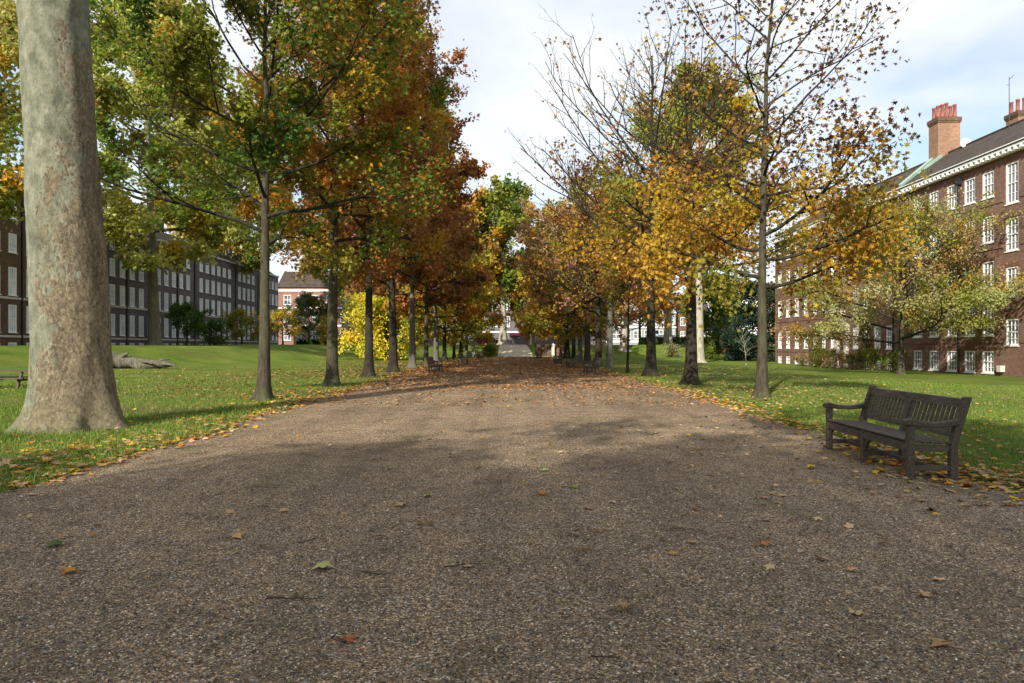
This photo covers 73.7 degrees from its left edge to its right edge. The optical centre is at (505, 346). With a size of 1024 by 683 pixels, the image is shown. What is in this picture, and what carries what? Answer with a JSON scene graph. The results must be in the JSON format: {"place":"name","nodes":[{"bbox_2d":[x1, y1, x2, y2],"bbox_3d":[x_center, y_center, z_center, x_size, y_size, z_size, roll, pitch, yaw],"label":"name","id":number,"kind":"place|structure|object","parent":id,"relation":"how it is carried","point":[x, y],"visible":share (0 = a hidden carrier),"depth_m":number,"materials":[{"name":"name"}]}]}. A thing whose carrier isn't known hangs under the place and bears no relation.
{"place":"outdoors","nodes":[
{"label":"outdoors","id":0,"kind":"place"},
{"bbox_2d":[0,356,1023,682],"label":"gravel path","id":1,"kind":"structure","parent":0,"point":[268,444],"depth_m":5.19,"materials":[{"name":"brown gravel"}]},
{"bbox_2d":[426,356,442,372],"bbox_3d":[-4.225,1.025,40.510,0.740,0.930,2.320,0,0,2],"label":"park bench","id":2,"kind":"object","parent":1,"relation":"on","point":[431,360],"visible":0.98,"depth_m":39.79,"materials":[{"name":"brown wood"}]},
{"bbox_2d":[583,357,601,374],"bbox_3d":[4.745,1.025,37.610,0.740,0.930,2.320,0,0,-2],"label":"park bench","id":3,"kind":"object","parent":1,"relation":"on","point":[596,361],"visible":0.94,"depth_m":37.25,"materials":[{"name":"brown wood"}]},
{"bbox_2d":[823,386,971,479],"bbox_3d":[4.924,1.027,8.810,0.740,0.930,2.320,0,0,4],"label":"park bench","id":4,"kind":"object","parent":1,"relation":"on","point":[904,438],"visible":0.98,"depth_m":8.41,"materials":[{"name":"brown wood"}]},
{"bbox_2d":[925,635,953,646],"bbox_3d":[2.168,1.453,3.368,0.174,0.035,0.122,0,0,0],"label":"fallen leaf","id":5,"kind":"object","parent":1,"relation":"on","point":[936,641],"visible":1,"depth_m":3.38,"materials":[{"name":"brown plant"}]},
{"bbox_2d":[0,344,1023,493],"bbox_3d":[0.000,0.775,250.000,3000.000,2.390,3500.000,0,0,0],"label":"lawn","id":6,"kind":"structure","parent":0,"point":[224,358],"depth_m":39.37,"materials":[{"name":"green plant"}]},
{"bbox_2d":[0,370,27,387],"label":"picnic table","id":7,"kind":"object","parent":6,"relation":"on","point":[20,378],"visible":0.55,"depth_m":24.98,"materials":[{"name":"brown wood"}]},
{"bbox_2d":[0,164,29,344],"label":"brick building","id":8,"kind":"structure","parent":6,"relation":"on","point":[14,322],"depth_m":61.14,"materials":[{"name":"brown brick"}]},
{"bbox_2d":[8,305,16,332],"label":"window","id":9,"kind":"structure","parent":8,"relation":"in","point":[12,309],"depth_m":60.92,"materials":[{"name":"white paint"}]},
{"bbox_2d":[8,267,17,296],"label":"window","id":10,"kind":"structure","parent":8,"relation":"in","point":[12,272],"depth_m":60.92,"materials":[{"name":"white paint"}]},
{"bbox_2d":[8,233,17,253],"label":"window","id":11,"kind":"structure","parent":8,"relation":"in","point":[12,238],"depth_m":60.92,"materials":[{"name":"white paint"}]},
{"bbox_2d":[0,0,116,231],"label":"plane tree","id":12,"kind":"object","parent":6,"relation":"on","point":[11,190],"visible":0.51,"depth_m":50.48,"materials":[{"name":"yellow plant"}]},
{"bbox_2d":[7,0,129,435],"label":"plane tree","id":13,"kind":"object","parent":6,"relation":"on","point":[71,385],"visible":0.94,"depth_m":12.11,"materials":[{"name":"grey plant"}]},
{"bbox_2d":[112,352,177,368],"bbox_3d":[-24.530,0.953,45.839,5.381,1.342,1.551,0,0,0],"label":"felled log","id":14,"kind":"object","parent":6,"relation":"on","point":[122,361],"visible":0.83,"depth_m":45.71,"materials":[{"name":"grey wood"}]},
{"bbox_2d":[19,0,287,345],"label":"plane tree","id":15,"kind":"object","parent":6,"relation":"on","point":[173,253],"visible":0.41,"depth_m":70.89,"materials":[{"name":"green plant"}]},
{"bbox_2d":[165,299,216,345],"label":"dark shrub","id":16,"kind":"object","parent":6,"relation":"on","point":[184,312],"visible":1,"depth_m":83.07,"materials":[{"name":"green plant"}]},
{"bbox_2d":[106,220,278,344],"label":"terrace building","id":17,"kind":"structure","parent":6,"relation":"on","point":[224,285],"depth_m":93.19,"materials":[{"name":"grey brick"}]},
{"bbox_2d":[109,284,114,304],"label":"window","id":18,"kind":"structure","parent":17,"relation":"in","point":[111,286],"depth_m":76.37,"materials":[{"name":"white glass"}]},
{"bbox_2d":[109,258,115,276],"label":"window","id":19,"kind":"structure","parent":17,"relation":"in","point":[111,261],"depth_m":76.24,"materials":[{"name":"white paint"}]},
{"bbox_2d":[130,315,135,336],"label":"window","id":20,"kind":"structure","parent":17,"relation":"in","point":[132,318],"depth_m":80.43,"materials":[{"name":"white paint"}]},
{"bbox_2d":[238,273,277,340],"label":"windows","id":21,"kind":"structure","parent":17,"relation":"in","point":[239,274],"depth_m":116.77,"materials":[{"name":"white glass"}]},
{"bbox_2d":[200,317,231,344],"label":"evergreen shrub","id":22,"kind":"object","parent":6,"relation":"on","point":[212,325],"visible":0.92,"depth_m":91.34,"materials":[{"name":"green plant"}]},
{"bbox_2d":[158,115,294,278],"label":"plane tree","id":23,"kind":"object","parent":6,"relation":"on","point":[248,267],"visible":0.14,"depth_m":109.84,"materials":[{"name":"green plant"}]},
{"bbox_2d":[0,0,468,400],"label":"oak tree","id":24,"kind":"object","parent":6,"relation":"on","point":[175,59],"visible":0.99,"depth_m":18.57,"materials":[{"name":"green plant"}]},
{"bbox_2d":[218,306,259,343],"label":"weeping tree","id":25,"kind":"object","parent":6,"relation":"on","point":[240,313],"visible":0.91,"depth_m":99.74,"materials":[{"name":"green plant"}]},
{"bbox_2d":[270,308,302,344],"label":"weeping tree","id":26,"kind":"object","parent":6,"relation":"on","point":[279,315],"visible":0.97,"depth_m":105.72,"materials":[{"name":"yellow plant"}]},
{"bbox_2d":[282,290,340,344],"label":"olive tree","id":27,"kind":"object","parent":6,"relation":"on","point":[305,301],"visible":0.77,"depth_m":111.48,"materials":[{"name":"green plant"}]},
{"bbox_2d":[316,315,339,344],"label":"yellow shrub","id":28,"kind":"object","parent":6,"relation":"on","point":[323,322],"visible":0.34,"depth_m":103.15,"materials":[{"name":"green plant"}]},
{"bbox_2d":[292,181,374,344],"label":"plane tree","id":29,"kind":"object","parent":6,"relation":"on","point":[343,281],"visible":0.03,"depth_m":109.21,"materials":[{"name":"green plant"}]},
{"bbox_2d":[208,0,460,385],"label":"oak tree","id":30,"kind":"object","parent":6,"relation":"on","point":[341,260],"visible":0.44,"depth_m":25.22,"materials":[{"name":"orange plant"}]},
{"bbox_2d":[278,272,408,344],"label":"mansion block","id":31,"kind":"structure","parent":6,"relation":"on","point":[289,289],"depth_m":150.00,"materials":[{"name":"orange brick"}]},
{"bbox_2d":[296,338,399,344],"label":"hedge","id":32,"kind":"object","parent":6,"relation":"on","point":[313,341],"visible":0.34,"depth_m":117.60,"materials":[{"name":"green plant"}]},
{"bbox_2d":[257,0,477,376],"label":"oak tree","id":33,"kind":"object","parent":6,"relation":"on","point":[368,366],"visible":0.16,"depth_m":34.49,"materials":[{"name":"orange plant"}]},
{"bbox_2d":[338,281,440,360],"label":"yellow tree","id":34,"kind":"object","parent":6,"relation":"on","point":[356,305],"visible":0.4,"depth_m":77.64,"materials":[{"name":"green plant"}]},
{"bbox_2d":[296,6,499,371],"bbox_3d":[-6.820,-9.343,41.350,13.010,22.227,12.444,0,0,0],"label":"oak tree","id":35,"kind":"object","parent":6,"relation":"on","point":[467,169],"visible":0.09,"depth_m":40.61,"materials":[{"name":"orange plant"}]},
{"bbox_2d":[341,107,482,367],"bbox_3d":[-6.849,-7.655,48.959,10.453,18.850,10.563,0,0,0],"label":"oak tree","id":36,"kind":"object","parent":6,"relation":"on","point":[379,290],"visible":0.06,"depth_m":48.74,"materials":[{"name":"brown plant"}]},
{"bbox_2d":[375,190,486,364],"bbox_3d":[-6.607,-6.939,57.238,10.191,17.419,10.579,0,0,0],"label":"oak tree","id":37,"kind":"object","parent":6,"relation":"on","point":[454,288],"visible":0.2,"depth_m":56.77,"materials":[{"name":"brown plant"}]},
{"bbox_2d":[380,194,495,360],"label":"oak tree","id":38,"kind":"object","parent":6,"relation":"on","point":[420,312],"visible":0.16,"depth_m":65.87,"materials":[{"name":"brown plant"}]},
{"bbox_2d":[397,214,496,360],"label":"oak tree","id":39,"kind":"object","parent":6,"relation":"on","point":[488,335],"visible":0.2,"depth_m":74.66,"materials":[{"name":"brown plant"}]},
{"bbox_2d":[417,234,508,358],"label":"oak tree","id":40,"kind":"object","parent":6,"relation":"on","point":[482,298],"visible":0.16,"depth_m":87.85,"materials":[{"name":"brown plant"}]},
{"bbox_2d":[430,182,508,344],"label":"plane tree","id":41,"kind":"object","parent":6,"relation":"on","point":[496,235],"visible":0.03,"depth_m":117.42,"materials":[{"name":"green plant"}]},
{"bbox_2d":[438,252,501,357],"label":"oak tree","id":42,"kind":"object","parent":6,"relation":"on","point":[486,324],"visible":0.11,"depth_m":96.77,"materials":[{"name":"brown plant"}]},
{"bbox_2d":[446,248,507,356],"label":"oak tree","id":43,"kind":"object","parent":6,"relation":"on","point":[499,317],"visible":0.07,"depth_m":102.75,"materials":[{"name":"brown plant"}]},
{"bbox_2d":[481,340,497,356],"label":"bush","id":44,"kind":"object","parent":6,"relation":"on","point":[490,347],"visible":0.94,"depth_m":103.59,"materials":[{"name":"green plant"}]},
{"bbox_2d":[479,262,509,344],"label":"plane tree","id":45,"kind":"object","parent":6,"relation":"on","point":[492,305],"visible":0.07,"depth_m":128.11,"materials":[{"name":"green plant"}]},
{"bbox_2d":[464,173,537,344],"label":"plane tree","id":46,"kind":"object","parent":6,"relation":"on","point":[502,209],"visible":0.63,"depth_m":119.69,"materials":[{"name":"green plant"}]},
{"bbox_2d":[3,356,1002,388],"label":"leaf litter","id":47,"kind":"object","parent":6,"relation":"on","point":[534,367],"visible":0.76,"depth_m":37.95,"materials":[{"name":"brown plant"}]},
{"bbox_2d":[420,278,594,344],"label":"terrace house","id":48,"kind":"structure","parent":6,"relation":"on","point":[515,340],"depth_m":158.00,"materials":[{"name":"red brick"}]},
{"bbox_2d":[0,384,1023,677],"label":"leaf litter","id":49,"kind":"object","parent":6,"relation":"on","point":[966,482],"visible":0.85,"depth_m":10.23,"materials":[{"name":"brown plant"}]},
{"bbox_2d":[505,256,532,344],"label":"plane tree","id":50,"kind":"object","parent":6,"relation":"on","point":[515,304],"visible":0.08,"depth_m":125.48,"materials":[{"name":"green plant"}]},
{"bbox_2d":[514,308,563,344],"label":"orange tree","id":51,"kind":"object","parent":6,"relation":"on","point":[522,331],"visible":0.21,"depth_m":112.88,"materials":[{"name":"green plant"}]},
{"bbox_2d":[520,199,573,344],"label":"plane tree","id":52,"kind":"object","parent":6,"relation":"on","point":[555,203],"visible":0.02,"depth_m":118.35,"materials":[{"name":"yellow plant"}]},
{"bbox_2d":[504,246,590,357],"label":"oak tree","id":53,"kind":"object","parent":6,"relation":"on","point":[510,294],"visible":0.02,"depth_m":92.19,"materials":[{"name":"brown plant"}]},
{"bbox_2d":[535,345,563,355],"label":"retaining wall","id":54,"kind":"structure","parent":6,"relation":"on","point":[546,349],"depth_m":103.90,"materials":[{"name":"brown brick"}]},
{"bbox_2d":[505,238,622,358],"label":"oak tree","id":55,"kind":"object","parent":6,"relation":"on","point":[566,348],"visible":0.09,"depth_m":83.61,"materials":[{"name":"brown plant"}]},
{"bbox_2d":[514,209,618,360],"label":"oak tree","id":56,"kind":"object","parent":6,"relation":"on","point":[526,321],"visible":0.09,"depth_m":75.08,"materials":[{"name":"orange plant"}]},
{"bbox_2d":[516,202,645,361],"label":"oak tree","id":57,"kind":"object","parent":6,"relation":"on","point":[558,331],"visible":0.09,"depth_m":65.74,"materials":[{"name":"orange plant"}]},
{"bbox_2d":[498,190,665,363],"bbox_3d":[6.655,-6.102,59.263,14.734,15.745,14.472,0,0,0],"label":"oak tree","id":58,"kind":"object","parent":6,"relation":"on","point":[531,263],"visible":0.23,"depth_m":59.81,"materials":[{"name":"orange plant"}]},
{"bbox_2d":[510,143,685,366],"bbox_3d":[6.615,-6.142,52.014,12.710,15.825,13.646,0,0,0],"label":"oak tree","id":59,"kind":"object","parent":6,"relation":"on","point":[562,304],"visible":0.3,"depth_m":51.01,"materials":[{"name":"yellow plant"}]},
{"bbox_2d":[580,184,673,351],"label":"plane tree","id":60,"kind":"object","parent":6,"relation":"on","point":[622,347],"visible":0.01,"depth_m":107.45,"materials":[{"name":"yellow plant"}]},
{"bbox_2d":[580,198,677,372],"bbox_3d":[7.072,-3.321,39.332,5.485,10.182,5.310,0,0,0],"label":"oak tree","id":61,"kind":"object","parent":6,"relation":"on","point":[613,275],"visible":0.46,"depth_m":38.96,"materials":[{"name":"orange plant"}]},
{"bbox_2d":[538,122,722,368],"bbox_3d":[7.360,-6.438,47.497,12.722,16.416,13.525,0,0,-22],"label":"oak tree","id":62,"kind":"object","parent":6,"relation":"on","point":[609,364],"visible":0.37,"depth_m":46.65,"materials":[{"name":"orange plant"}]},
{"bbox_2d":[602,283,675,344],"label":"office block","id":63,"kind":"structure","parent":6,"relation":"on","point":[634,337],"depth_m":165.00,"materials":[{"name":"white paint"}]},
{"bbox_2d":[607,270,678,344],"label":"plane tree","id":64,"kind":"object","parent":6,"relation":"on","point":[640,321],"visible":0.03,"depth_m":127.84,"materials":[{"name":"yellow plant"}]},
{"bbox_2d":[505,0,793,375],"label":"oak tree","id":65,"kind":"object","parent":6,"relation":"on","point":[650,368],"visible":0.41,"depth_m":34.99,"materials":[{"name":"yellow plant"}]},
{"bbox_2d":[662,343,682,357],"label":"bush","id":66,"kind":"object","parent":6,"relation":"on","point":[671,350],"visible":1,"depth_m":102.74,"materials":[{"name":"green plant"}]},
{"bbox_2d":[631,174,724,344],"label":"plane tree","id":67,"kind":"object","parent":6,"relation":"on","point":[667,339],"visible":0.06,"depth_m":117.47,"materials":[{"name":"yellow plant"}]},
{"bbox_2d":[640,337,722,344],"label":"hedge","id":68,"kind":"object","parent":6,"relation":"on","point":[676,340],"visible":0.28,"depth_m":121.57,"materials":[{"name":"green plant"}]},
{"bbox_2d":[676,301,708,336],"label":"brick building","id":69,"kind":"structure","parent":6,"relation":"on","point":[680,328],"depth_m":168.00,"materials":[{"name":"white paint"}]},
{"bbox_2d":[545,11,845,384],"bbox_3d":[7.804,-5.403,27.307,12.159,14.346,10.550,0,0,0],"label":"oak tree","id":70,"kind":"object","parent":6,"relation":"on","point":[690,376],"visible":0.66,"depth_m":26.86,"materials":[{"name":"yellow plant"}]},
{"bbox_2d":[623,57,780,362],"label":"plane tree","id":71,"kind":"object","parent":6,"relation":"on","point":[700,342],"visible":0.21,"depth_m":77.10,"materials":[{"name":"yellow plant"}]},
{"bbox_2d":[704,337,724,359],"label":"bush","id":72,"kind":"object","parent":6,"relation":"on","point":[712,349],"visible":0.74,"depth_m":96.05,"materials":[{"name":"green plant"}]},
{"bbox_2d":[676,271,754,342],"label":"green tree","id":73,"kind":"object","parent":6,"relation":"on","point":[708,320],"visible":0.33,"depth_m":105.73,"materials":[{"name":"green plant"}]},
{"bbox_2d":[707,282,774,361],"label":"conifer","id":74,"kind":"object","parent":6,"relation":"on","point":[729,336],"visible":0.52,"depth_m":90.44,"materials":[{"name":"green plant"}]},
{"bbox_2d":[622,0,934,398],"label":"oak tree","id":75,"kind":"object","parent":6,"relation":"on","point":[861,249],"visible":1,"depth_m":19.45,"materials":[{"name":"yellow plant"}]},
{"bbox_2d":[789,352,812,365],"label":"bush","id":76,"kind":"object","parent":6,"relation":"on","point":[800,357],"visible":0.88,"depth_m":69.36,"materials":[{"name":"beige plant"}]},
{"bbox_2d":[806,323,823,366],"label":"climbing plant","id":77,"kind":"object","parent":6,"relation":"on","point":[815,347],"visible":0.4,"depth_m":67.48,"materials":[{"name":"green plant"}]},
{"bbox_2d":[809,346,830,367],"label":"bush","id":78,"kind":"object","parent":6,"relation":"on","point":[823,351],"visible":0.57,"depth_m":65.19,"materials":[{"name":"green plant"}]},
{"bbox_2d":[819,347,844,367],"bbox_3d":[30.153,1.061,62.978,2.429,2.353,2.421,0,0,0],"label":"bush","id":79,"kind":"object","parent":6,"relation":"on","point":[832,361],"visible":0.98,"depth_m":62.80,"materials":[{"name":"green plant"}]},
{"bbox_2d":[840,350,862,368],"bbox_3d":[30.294,1.306,59.653,2.026,2.284,2.370,0,0,0],"label":"bush","id":80,"kind":"object","parent":6,"relation":"on","point":[850,356],"visible":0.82,"depth_m":59.66,"materials":[{"name":"green plant"}]},
{"bbox_2d":[769,147,959,369],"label":"brick building","id":81,"kind":"structure","parent":6,"relation":"on","point":[784,352],"depth_m":68.03,"materials":[{"name":"brown brick"}]},
{"bbox_2d":[873,326,880,349],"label":"window","id":82,"kind":"structure","parent":81,"relation":"in","point":[877,330],"depth_m":59.03,"materials":[{"name":"white paint"}]},
{"bbox_2d":[885,325,891,349],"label":"window","id":83,"kind":"structure","parent":81,"relation":"in","point":[888,332],"depth_m":57.13,"materials":[{"name":"white paint"}]},
{"bbox_2d":[853,320,876,369],"bbox_3d":[30.649,-0.048,58.081,1.725,4.521,1.951,0,0,0],"label":"climbing plant","id":84,"kind":"object","parent":6,"relation":"on","point":[865,343],"visible":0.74,"depth_m":58.08,"materials":[{"name":"green plant"}]},
{"bbox_2d":[861,345,889,370],"bbox_3d":[30.246,1.018,55.726,2.145,2.350,2.483,0,0,38],"label":"bush","id":85,"kind":"object","parent":6,"relation":"on","point":[869,353],"visible":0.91,"depth_m":55.63,"materials":[{"name":"green plant"}]},
{"bbox_2d":[878,347,909,371],"bbox_3d":[30.395,1.097,53.263,1.862,2.150,2.404,0,0,-13],"label":"bush","id":86,"kind":"object","parent":6,"relation":"on","point":[893,360],"visible":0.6,"depth_m":52.98,"materials":[{"name":"green plant"}]},
{"bbox_2d":[767,181,1023,374],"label":"tree","id":87,"kind":"object","parent":6,"relation":"on","point":[949,246],"visible":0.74,"depth_m":43.32,"materials":[{"name":"green plant"}]},
{"bbox_2d":[896,75,1023,377],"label":"brick building","id":88,"kind":"structure","parent":6,"relation":"on","point":[978,168],"depth_m":46.73,"materials":[{"name":"brown brick"}]},
{"bbox_2d":[912,350,921,369],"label":"window","id":89,"kind":"structure","parent":88,"relation":"in","point":[917,353],"depth_m":53.19,"materials":[{"name":"white paint"}]},
{"bbox_2d":[928,350,938,370],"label":"window","id":90,"kind":"structure","parent":88,"relation":"in","point":[933,353],"depth_m":51.20,"materials":[{"name":"white paint"}]},
{"bbox_2d":[945,350,956,371],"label":"window","id":91,"kind":"structure","parent":88,"relation":"in","point":[951,355],"depth_m":49.13,"materials":[{"name":"white paint"}]},
{"bbox_2d":[947,184,956,209],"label":"window","id":92,"kind":"structure","parent":88,"relation":"in","point":[951,189],"depth_m":49.13,"materials":[{"name":"white paint"}]},
{"bbox_2d":[963,351,975,372],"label":"window","id":93,"kind":"structure","parent":88,"relation":"in","point":[969,355],"depth_m":47.23,"materials":[{"name":"white paint"}]},
{"bbox_2d":[963,177,975,205],"bbox_3d":[32.045,-10.738,47.150,0.190,1.816,1.220,0,0,0],"label":"window","id":94,"kind":"structure","parent":88,"relation":"in","point":[969,183],"depth_m":47.23,"materials":[{"name":"white paint"}]},
{"bbox_2d":[981,351,994,373],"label":"window","id":95,"kind":"structure","parent":88,"relation":"in","point":[988,356],"depth_m":45.45,"materials":[{"name":"white paint"}]},
{"bbox_2d":[981,307,994,336],"bbox_3d":[32.045,-1.723,45.350,0.190,2.066,1.220,0,0,0],"label":"window","id":96,"kind":"structure","parent":88,"relation":"in","point":[991,332],"depth_m":45.37,"materials":[{"name":"white paint"}]},
{"bbox_2d":[981,215,994,245],"bbox_3d":[32.045,-7.763,45.350,0.190,1.866,1.220,0,0,0],"label":"window","id":97,"kind":"structure","parent":88,"relation":"in","point":[988,238],"depth_m":45.46,"materials":[{"name":"white paint"}]},
{"bbox_2d":[981,170,994,200],"bbox_3d":[32.045,-10.738,45.350,0.190,1.816,1.220,0,0,0],"label":"window","id":98,"kind":"structure","parent":88,"relation":"in","point":[988,177],"depth_m":45.47,"materials":[{"name":"white paint"}]},
{"bbox_2d":[983,260,993,289],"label":"window","id":99,"kind":"structure","parent":88,"relation":"in","point":[988,264],"depth_m":45.37,"materials":[{"name":"white paint"}]},
{"bbox_2d":[1004,318,1018,346],"bbox_3d":[32.045,-0.913,43.200,0.190,1.766,1.220,0,0,0],"label":"window","id":100,"kind":"structure","parent":88,"relation":"in","point":[1012,325],"depth_m":43.32,"materials":[{"name":"white paint"}]},
{"bbox_2d":[1004,216,1018,252],"bbox_3d":[32.045,-7.113,43.200,0.190,2.166,1.220,0,0,0],"label":"window","id":101,"kind":"structure","parent":88,"relation":"in","point":[1012,232],"depth_m":43.27,"materials":[{"name":"white paint"}]},
{"bbox_2d":[1004,160,1018,205],"bbox_3d":[32.045,-10.363,43.200,0.190,2.666,1.220,0,0,0],"label":"window","id":102,"kind":"structure","parent":88,"relation":"in","point":[1012,169],"depth_m":43.32,"materials":[{"name":"white paint"}]},
{"bbox_2d":[1006,265,1018,297],"bbox_3d":[32.045,-4.113,43.200,0.190,1.966,1.220,0,0,0],"label":"window","id":103,"kind":"structure","parent":88,"relation":"in","point":[1011,270],"depth_m":43.34,"materials":[{"name":"white paint"}]},
{"bbox_2d":[0,0,1023,331],"label":"sky","id":104,"kind":"structure","parent":0,"point":[963,53],"materials":[{"name":"white"}]},
{"bbox_2d":[498,345,548,356],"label":"ramp path","id":105,"kind":"structure","parent":0,"point":[516,350],"depth_m":107.39,"materials":[{"name":"grey concrete"}]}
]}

